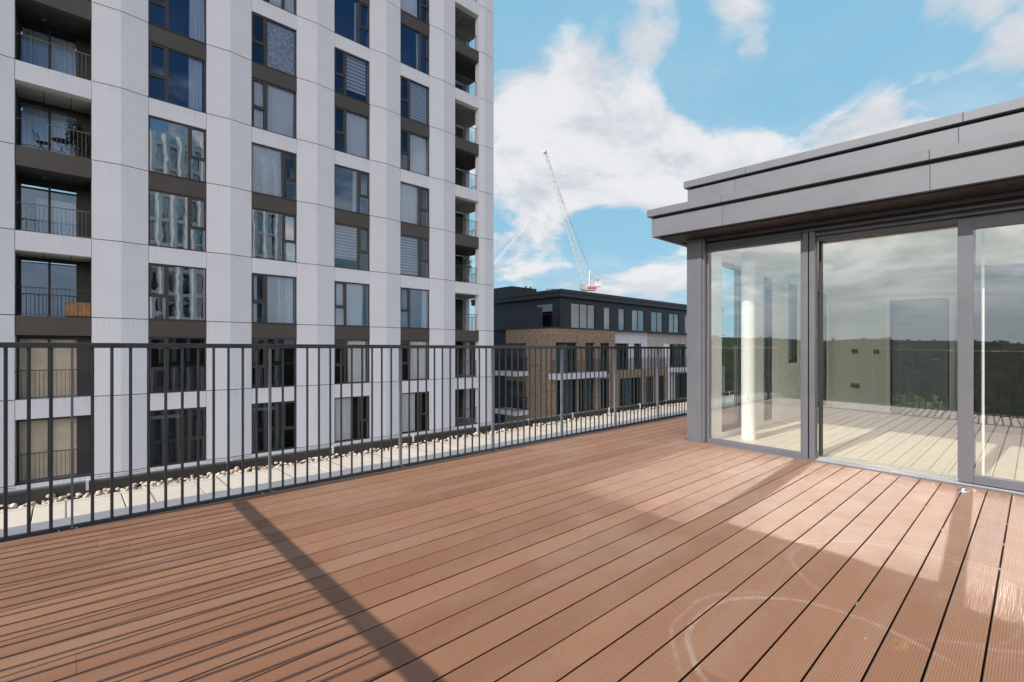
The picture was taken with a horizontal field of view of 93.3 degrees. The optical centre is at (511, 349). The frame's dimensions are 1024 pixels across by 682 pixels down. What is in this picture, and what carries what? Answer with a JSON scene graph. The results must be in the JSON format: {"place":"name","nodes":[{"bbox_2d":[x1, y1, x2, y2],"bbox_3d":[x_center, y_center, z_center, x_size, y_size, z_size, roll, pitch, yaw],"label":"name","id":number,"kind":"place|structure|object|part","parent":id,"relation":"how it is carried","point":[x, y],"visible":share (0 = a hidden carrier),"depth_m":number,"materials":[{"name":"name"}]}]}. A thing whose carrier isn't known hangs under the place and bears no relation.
{"place":"outdoors","nodes":[
{"label":"outdoors","id":0,"kind":"place"},
{"bbox_2d":[0,0,493,491],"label":"apartment tower","id":1,"kind":"structure","parent":0,"point":[269,172],"depth_m":22.96,"materials":[{"name":"white concrete"}]},
{"bbox_2d":[32,129,50,149],"bbox_3d":[-18.287,-8.008,18.815,0.451,0.869,0.404,0,0,-23],"label":"folding chair","id":2,"kind":"object","parent":1,"relation":"on","point":[43,142],"visible":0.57,"depth_m":18.71,"materials":[{"name":"black metal"}]},
{"bbox_2d":[51,137,71,152],"bbox_3d":[-17.928,-7.940,19.243,0.620,0.731,0.620,0,0,-43],"label":"bistro table","id":3,"kind":"object","parent":1,"relation":"on","point":[59,140],"visible":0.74,"depth_m":19.18,"materials":[{"name":"black metal"}]},
{"bbox_2d":[63,118,90,157],"bbox_3d":[-17.849,-8.529,19.957,0.980,1.899,0.593,0,0,-43],"label":"potted plant","id":4,"kind":"object","parent":1,"relation":"on","point":[76,134],"visible":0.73,"depth_m":19.86,"materials":[{"name":"green plant"}]},
{"bbox_2d":[65,302,90,316],"bbox_3d":[-17.602,-1.600,19.612,0.800,0.560,0.480,0,0,-43],"label":"wooden cabinet","id":5,"kind":"object","parent":1,"relation":"on","point":[82,309],"visible":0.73,"depth_m":19.49,"materials":[{"name":"orange wood"}]},
{"bbox_3d":[-17.447,-1.585,19.444,0.740,0.490,0.013,0,0,-43],"label":"door","id":6,"kind":"part","parent":5,"relation":"part of","materials":[{"name":"orange wood"}]},
{"bbox_2d":[74,142,88,157],"bbox_3d":[-17.454,-8.008,19.578,0.404,0.869,0.451,0,0,37],"label":"folding chair","id":7,"kind":"object","parent":1,"relation":"on","point":[81,151],"visible":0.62,"depth_m":19.54,"materials":[{"name":"black metal"}]},
{"bbox_2d":[148,189,205,251],"bbox_3d":[-14.766,-5.627,21.379,2.130,2.426,0.248,0,0,-43],"label":"window","id":8,"kind":"structure","parent":1,"relation":"in","point":[166,210],"depth_m":21.29,"materials":[{"name":"clear glass"}]},
{"bbox_2d":[148,337,206,393],"bbox_3d":[-14.885,0.683,21.507,2.130,2.426,0.598,0,0,-43],"label":"window","id":9,"kind":"structure","parent":1,"relation":"in","point":[166,339],"depth_m":21.09,"materials":[{"name":"brown metal"}]},
{"bbox_2d":[148,263,206,321],"bbox_3d":[-14.766,-2.472,21.378,2.130,2.426,0.247,0,0,-43],"label":"window","id":10,"kind":"structure","parent":1,"relation":"in","point":[197,272],"depth_m":21.60,"materials":[{"name":"glass"}]},
{"bbox_2d":[148,115,206,182],"bbox_3d":[-14.766,-8.782,21.378,2.130,2.426,0.247,0,0,-43],"label":"window","id":11,"kind":"structure","parent":1,"relation":"in","point":[157,159],"depth_m":21.04,"materials":[{"name":"clear glass"}]},
{"bbox_2d":[148,41,206,113],"bbox_3d":[-14.766,-11.937,21.378,2.130,2.426,0.247,0,0,-43],"label":"window","id":12,"kind":"structure","parent":1,"relation":"in","point":[195,64],"depth_m":21.78,"materials":[{"name":"blue glass"}]},
{"bbox_2d":[148,0,206,44],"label":"window","id":13,"kind":"structure","parent":1,"relation":"in","point":[196,7],"depth_m":21.84,"materials":[{"name":"blue glass"}]},
{"bbox_2d":[150,407,206,467],"bbox_3d":[-14.885,3.838,21.507,2.130,2.426,0.598,0,0,-43],"label":"window","id":14,"kind":"structure","parent":1,"relation":"in","point":[189,410],"depth_m":21.62,"materials":[{"name":"brown metal"}]},
{"bbox_2d":[251,338,296,388],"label":"window","id":15,"kind":"structure","parent":1,"relation":"in","point":[264,340],"depth_m":23.75,"materials":[{"name":"grey metal"}]},
{"bbox_2d":[251,208,296,262],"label":"window","id":16,"kind":"structure","parent":1,"relation":"in","point":[265,215],"depth_m":24.03,"materials":[{"name":"clear glass"}]},
{"bbox_2d":[251,142,296,200],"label":"window","id":17,"kind":"structure","parent":1,"relation":"in","point":[268,163],"depth_m":24.01,"materials":[{"name":"glass"}]},
{"bbox_2d":[251,12,296,77],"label":"window","id":18,"kind":"structure","parent":1,"relation":"in","point":[278,41],"depth_m":24.26,"materials":[{"name":"glass"}]},
{"bbox_2d":[252,401,296,453],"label":"window","id":19,"kind":"structure","parent":1,"relation":"in","point":[263,408],"depth_m":24.30,"materials":[{"name":"grey metal"}]},
{"bbox_2d":[252,273,296,324],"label":"window","id":20,"kind":"structure","parent":1,"relation":"in","point":[277,300],"depth_m":24.21,"materials":[{"name":"grey glass"}]},
{"bbox_2d":[252,77,296,138],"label":"window","id":21,"kind":"structure","parent":1,"relation":"in","point":[277,104],"depth_m":24.16,"materials":[{"name":"grey glass"}]},
{"bbox_2d":[263,0,296,15],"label":"window","id":22,"kind":"structure","parent":1,"relation":"in","point":[287,5],"depth_m":24.51,"materials":[{"name":"grey glass"}]},
{"bbox_2d":[334,396,368,442],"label":"window","id":23,"kind":"structure","parent":1,"relation":"in","point":[346,401],"depth_m":26.70,"materials":[{"name":"grey glass"}]},
{"bbox_2d":[334,222,368,270],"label":"window","id":24,"kind":"structure","parent":1,"relation":"in","point":[347,238],"depth_m":26.76,"materials":[{"name":"grey glass"}]},
{"bbox_2d":[334,47,368,103],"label":"window","id":25,"kind":"structure","parent":1,"relation":"in","point":[354,68],"depth_m":26.96,"materials":[{"name":"grey glass"}]},
{"bbox_2d":[334,339,369,383],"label":"window","id":26,"kind":"structure","parent":1,"relation":"in","point":[356,351],"depth_m":26.99,"materials":[{"name":"grey metal"}]},
{"bbox_2d":[334,281,369,326],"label":"window","id":27,"kind":"structure","parent":1,"relation":"in","point":[348,296],"depth_m":26.79,"materials":[{"name":"glass"}]},
{"bbox_2d":[334,164,369,215],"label":"window","id":28,"kind":"structure","parent":1,"relation":"in","point":[359,194],"depth_m":27.03,"materials":[{"name":"brown metal"}]},
{"bbox_2d":[334,105,369,159],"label":"window","id":29,"kind":"structure","parent":1,"relation":"in","point":[354,126],"depth_m":26.99,"materials":[{"name":"grey glass"}]},
{"bbox_2d":[334,0,369,48],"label":"window","id":30,"kind":"structure","parent":1,"relation":"in","point":[357,4],"depth_m":27.04,"materials":[{"name":"blue glass"}]},
{"bbox_2d":[400,234,428,277],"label":"window","id":31,"kind":"structure","parent":1,"relation":"in","point":[408,244],"depth_m":29.42,"materials":[{"name":"glass"}]},
{"bbox_2d":[400,340,429,380],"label":"window","id":32,"kind":"structure","parent":1,"relation":"in","point":[413,351],"depth_m":29.69,"materials":[{"name":"grey metal"}]},
{"bbox_2d":[400,287,429,328],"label":"window","id":33,"kind":"structure","parent":1,"relation":"in","point":[423,326],"depth_m":29.50,"materials":[{"name":"glass"}]},
{"bbox_2d":[400,181,429,227],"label":"window","id":34,"kind":"structure","parent":1,"relation":"in","point":[408,194],"depth_m":29.44,"materials":[{"name":"glass"}]},
{"bbox_2d":[400,128,429,176],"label":"window","id":35,"kind":"structure","parent":1,"relation":"in","point":[416,144],"depth_m":29.67,"materials":[{"name":"glass"}]},
{"bbox_2d":[400,75,429,126],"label":"window","id":36,"kind":"structure","parent":1,"relation":"in","point":[416,94],"depth_m":29.65,"materials":[{"name":"grey glass"}]},
{"bbox_2d":[400,22,429,75],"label":"window","id":37,"kind":"structure","parent":1,"relation":"in","point":[420,34],"depth_m":29.73,"materials":[{"name":"blue glass"}]},
{"bbox_2d":[400,0,429,24],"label":"window","id":38,"kind":"structure","parent":1,"relation":"in","point":[408,6],"depth_m":29.54,"materials":[{"name":"blue glass"}]},
{"bbox_2d":[402,391,428,433],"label":"window","id":39,"kind":"structure","parent":1,"relation":"in","point":[404,395],"depth_m":29.50,"materials":[{"name":"grey glass"}]},
{"bbox_2d":[455,256,462,281],"bbox_3d":[-3.666,-5.380,32.369,1.020,1.909,0.735,0,0,-43],"label":"potted plant","id":40,"kind":"object","parent":1,"relation":"on","point":[458,271],"visible":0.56,"depth_m":32.29,"materials":[{"name":"green plant"}]},
{"bbox_2d":[456,28,462,41],"bbox_3d":[-3.500,-20.882,32.557,0.538,1.364,0.829,0,0,15],"label":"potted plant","id":41,"kind":"object","parent":1,"relation":"on","point":[459,35],"visible":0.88,"depth_m":32.53,"materials":[{"name":"green plant"}]},
{"bbox_2d":[462,251,471,282],"bbox_3d":[-3.040,-5.623,33.044,0.696,2.396,0.831,0,0,7],"label":"potted plant","id":42,"kind":"object","parent":1,"relation":"on","point":[469,260],"visible":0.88,"depth_m":32.99,"materials":[{"name":"green plant"}]},
{"bbox_2d":[0,396,733,528],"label":"paving","id":43,"kind":"structure","parent":0,"point":[39,513],"depth_m":4.32,"materials":[{"name":"white gravel"}]},
{"bbox_2d":[0,391,733,509],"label":"parapet","id":44,"kind":"structure","parent":43,"relation":"on","point":[38,496],"depth_m":4.81,"materials":[{"name":"concrete"}]},
{"bbox_2d":[0,394,733,510],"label":"pebbles","id":45,"kind":"object","parent":43,"relation":"on","point":[235,470],"visible":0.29,"depth_m":4.73,"materials":[{"name":"beige gravel"}]},
{"bbox_2d":[0,402,733,542],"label":"coping strip","id":46,"kind":"object","parent":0,"point":[86,517],"depth_m":4.02,"materials":[{"name":"grey metal"}]},
{"bbox_2d":[0,342,686,542],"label":"railing","id":47,"kind":"object","parent":46,"relation":"on","point":[5,346],"visible":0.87,"depth_m":3.86,"materials":[{"name":"metal"}]},
{"bbox_2d":[0,406,1023,681],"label":"deck","id":48,"kind":"structure","parent":0,"point":[660,550],"depth_m":2.42,"materials":[{"name":"brown wood"}]},
{"bbox_2d":[647,97,1023,497],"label":"penthouse","id":49,"kind":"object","parent":48,"relation":"on","point":[878,302],"visible":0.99,"depth_m":5.84,"materials":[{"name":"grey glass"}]},
{"bbox_2d":[722,262,740,430],"bbox_3d":[2.923,-0.035,6.492,0.798,2.201,0.060,0,0,-43],"label":"side window","id":50,"kind":"structure","parent":49,"relation":"in","point":[725,265],"depth_m":6.73,"materials":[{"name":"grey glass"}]},
{"bbox_2d":[707,240,801,457],"bbox_3d":[2.738,-0.016,5.501,0.075,2.323,1.034,0,0,-43],"label":"fixed window","id":51,"kind":"structure","parent":49,"relation":"in","point":[712,440],"depth_m":5.84,"materials":[{"name":"grey metal"}]},
{"bbox_2d":[764,278,770,419],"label":"side window","id":52,"kind":"structure","parent":49,"relation":"in","point":[767,372],"depth_m":7.41,"materials":[{"name":"grey glass"}]},
{"bbox_2d":[788,284,795,362],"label":"side window","id":53,"kind":"structure","parent":49,"relation":"in","point":[793,288],"depth_m":8.18,"materials":[{"name":"grey glass"}]},
{"bbox_2d":[818,292,825,405],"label":"side window","id":54,"kind":"structure","parent":49,"relation":"in","point":[824,295],"depth_m":9.34,"materials":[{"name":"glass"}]},
{"bbox_2d":[819,230,975,473],"bbox_3d":[3.651,0.012,4.670,0.050,2.265,1.194,0,0,-43],"label":"sliding door","id":55,"kind":"structure","parent":49,"relation":"in","point":[820,244],"depth_m":5.08,"materials":[{"name":"grey metal"}]},
{"bbox_2d":[892,300,947,416],"bbox_3d":[7.198,0.145,8.544,0.072,2.020,0.760,0,0,-43],"label":"interior door","id":56,"kind":"structure","parent":49,"relation":"in","point":[919,328],"depth_m":8.53,"materials":[{"name":"glass"}]},
{"bbox_2d":[958,211,1023,491],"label":"sliding door","id":57,"kind":"structure","parent":49,"relation":"in","point":[966,227],"depth_m":4.17,"materials":[{"name":"grey metal"}]},
{"bbox_2d":[957,488,969,491],"bbox_3d":[3.735,1.161,4.003,0.080,0.027,0.080,0,0,-43],"label":"door stop","id":58,"kind":"object","parent":48,"relation":"on","point":[962,489],"depth_m":3.99,"materials":[{"name":"metal"}]},
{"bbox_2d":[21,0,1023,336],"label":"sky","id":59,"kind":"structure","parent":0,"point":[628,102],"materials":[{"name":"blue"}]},
{"bbox_2d":[469,286,724,423],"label":"brick apartment block","id":60,"kind":"structure","parent":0,"point":[526,316],"depth_m":46.41,"materials":[{"name":"brown brick"}]},
{"bbox_2d":[537,304,551,326],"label":"window","id":61,"kind":"structure","parent":60,"relation":"in","point":[547,309],"depth_m":44.23,"materials":[{"name":"grey glass"}]},
{"bbox_2d":[556,342,575,372],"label":"window","id":62,"kind":"structure","parent":60,"relation":"in","point":[564,350],"depth_m":42.87,"materials":[{"name":"grey glass"}]},
{"bbox_2d":[557,379,575,414],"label":"window","id":63,"kind":"structure","parent":60,"relation":"in","point":[569,380],"depth_m":42.99,"materials":[{"name":"grey glass"}]},
{"bbox_2d":[571,303,594,328],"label":"window","id":64,"kind":"structure","parent":60,"relation":"in","point":[571,303],"depth_m":45.53,"materials":[{"name":"grey glass"}]},
{"bbox_2d":[579,378,593,411],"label":"window","id":65,"kind":"structure","parent":60,"relation":"in","point":[587,379],"depth_m":45.02,"materials":[{"name":"grey glass"}]},
{"bbox_2d":[587,343,593,371],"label":"window","id":66,"kind":"structure","parent":60,"relation":"in","point":[588,350],"depth_m":45.09,"materials":[{"name":"grey glass"}]},
{"bbox_2d":[600,343,608,373],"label":"window","id":67,"kind":"structure","parent":60,"relation":"in","point":[600,343],"depth_m":46.47,"materials":[{"name":"grey glass"}]},
{"bbox_2d":[600,378,608,408],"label":"window","id":68,"kind":"structure","parent":60,"relation":"in","point":[606,378],"depth_m":46.43,"materials":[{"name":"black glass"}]},
{"bbox_2d":[604,307,609,328],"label":"window","id":69,"kind":"structure","parent":60,"relation":"in","point":[605,310],"depth_m":47.96,"materials":[{"name":"grey glass"}]},
{"bbox_2d":[615,343,627,369],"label":"window","id":70,"kind":"structure","parent":60,"relation":"in","point":[615,343],"depth_m":48.75,"materials":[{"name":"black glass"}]},
{"bbox_2d":[621,377,640,405],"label":"window","id":71,"kind":"structure","parent":60,"relation":"in","point":[628,380],"depth_m":49.66,"materials":[{"name":"black glass"}]},
{"bbox_2d":[634,343,640,368],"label":"window","id":72,"kind":"structure","parent":60,"relation":"in","point":[634,343],"depth_m":51.38,"materials":[{"name":"black glass"}]},
{"bbox_2d":[632,310,643,330],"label":"window","id":73,"kind":"structure","parent":60,"relation":"in","point":[633,312],"depth_m":51.34,"materials":[{"name":"grey glass"}]},
{"bbox_2d":[647,376,652,402],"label":"window","id":74,"kind":"structure","parent":60,"relation":"in","point":[649,376],"depth_m":52.20,"materials":[{"name":"black glass"}]},
{"bbox_2d":[651,311,662,331],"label":"window","id":75,"kind":"structure","parent":60,"relation":"in","point":[651,311],"depth_m":54.16,"materials":[{"name":"grey glass"}]},
{"bbox_2d":[669,313,678,331],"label":"window","id":76,"kind":"structure","parent":60,"relation":"in","point":[669,313],"depth_m":56.43,"materials":[{"name":"grey glass"}]},
{"bbox_2d":[670,344,684,366],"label":"window","id":77,"kind":"structure","parent":60,"relation":"in","point":[675,345],"depth_m":57.12,"materials":[{"name":"black glass"}]},
{"bbox_2d":[675,373,685,398],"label":"window","id":78,"kind":"structure","parent":60,"relation":"in","point":[680,373],"depth_m":56.41,"materials":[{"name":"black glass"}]},
{"bbox_2d":[722,337,733,391],"bbox_3d":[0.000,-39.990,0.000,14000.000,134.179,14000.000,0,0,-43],"label":"terrain","id":79,"kind":"structure","parent":0,"point":[728,353],"depth_m":1021.79,"materials":[{"name":"green plant"}]},
{"bbox_2d":[494,221,530,268],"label":"tower crane","id":80,"kind":"object","parent":79,"relation":"on","point":[520,231],"visible":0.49,"depth_m":319.96,"materials":[{"name":"white metal"}]},
{"bbox_2d":[542,151,600,292],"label":"tower crane","id":81,"kind":"object","parent":79,"relation":"on","point":[597,283],"visible":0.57,"depth_m":149.51,"materials":[{"name":"white metal"}]}
]}

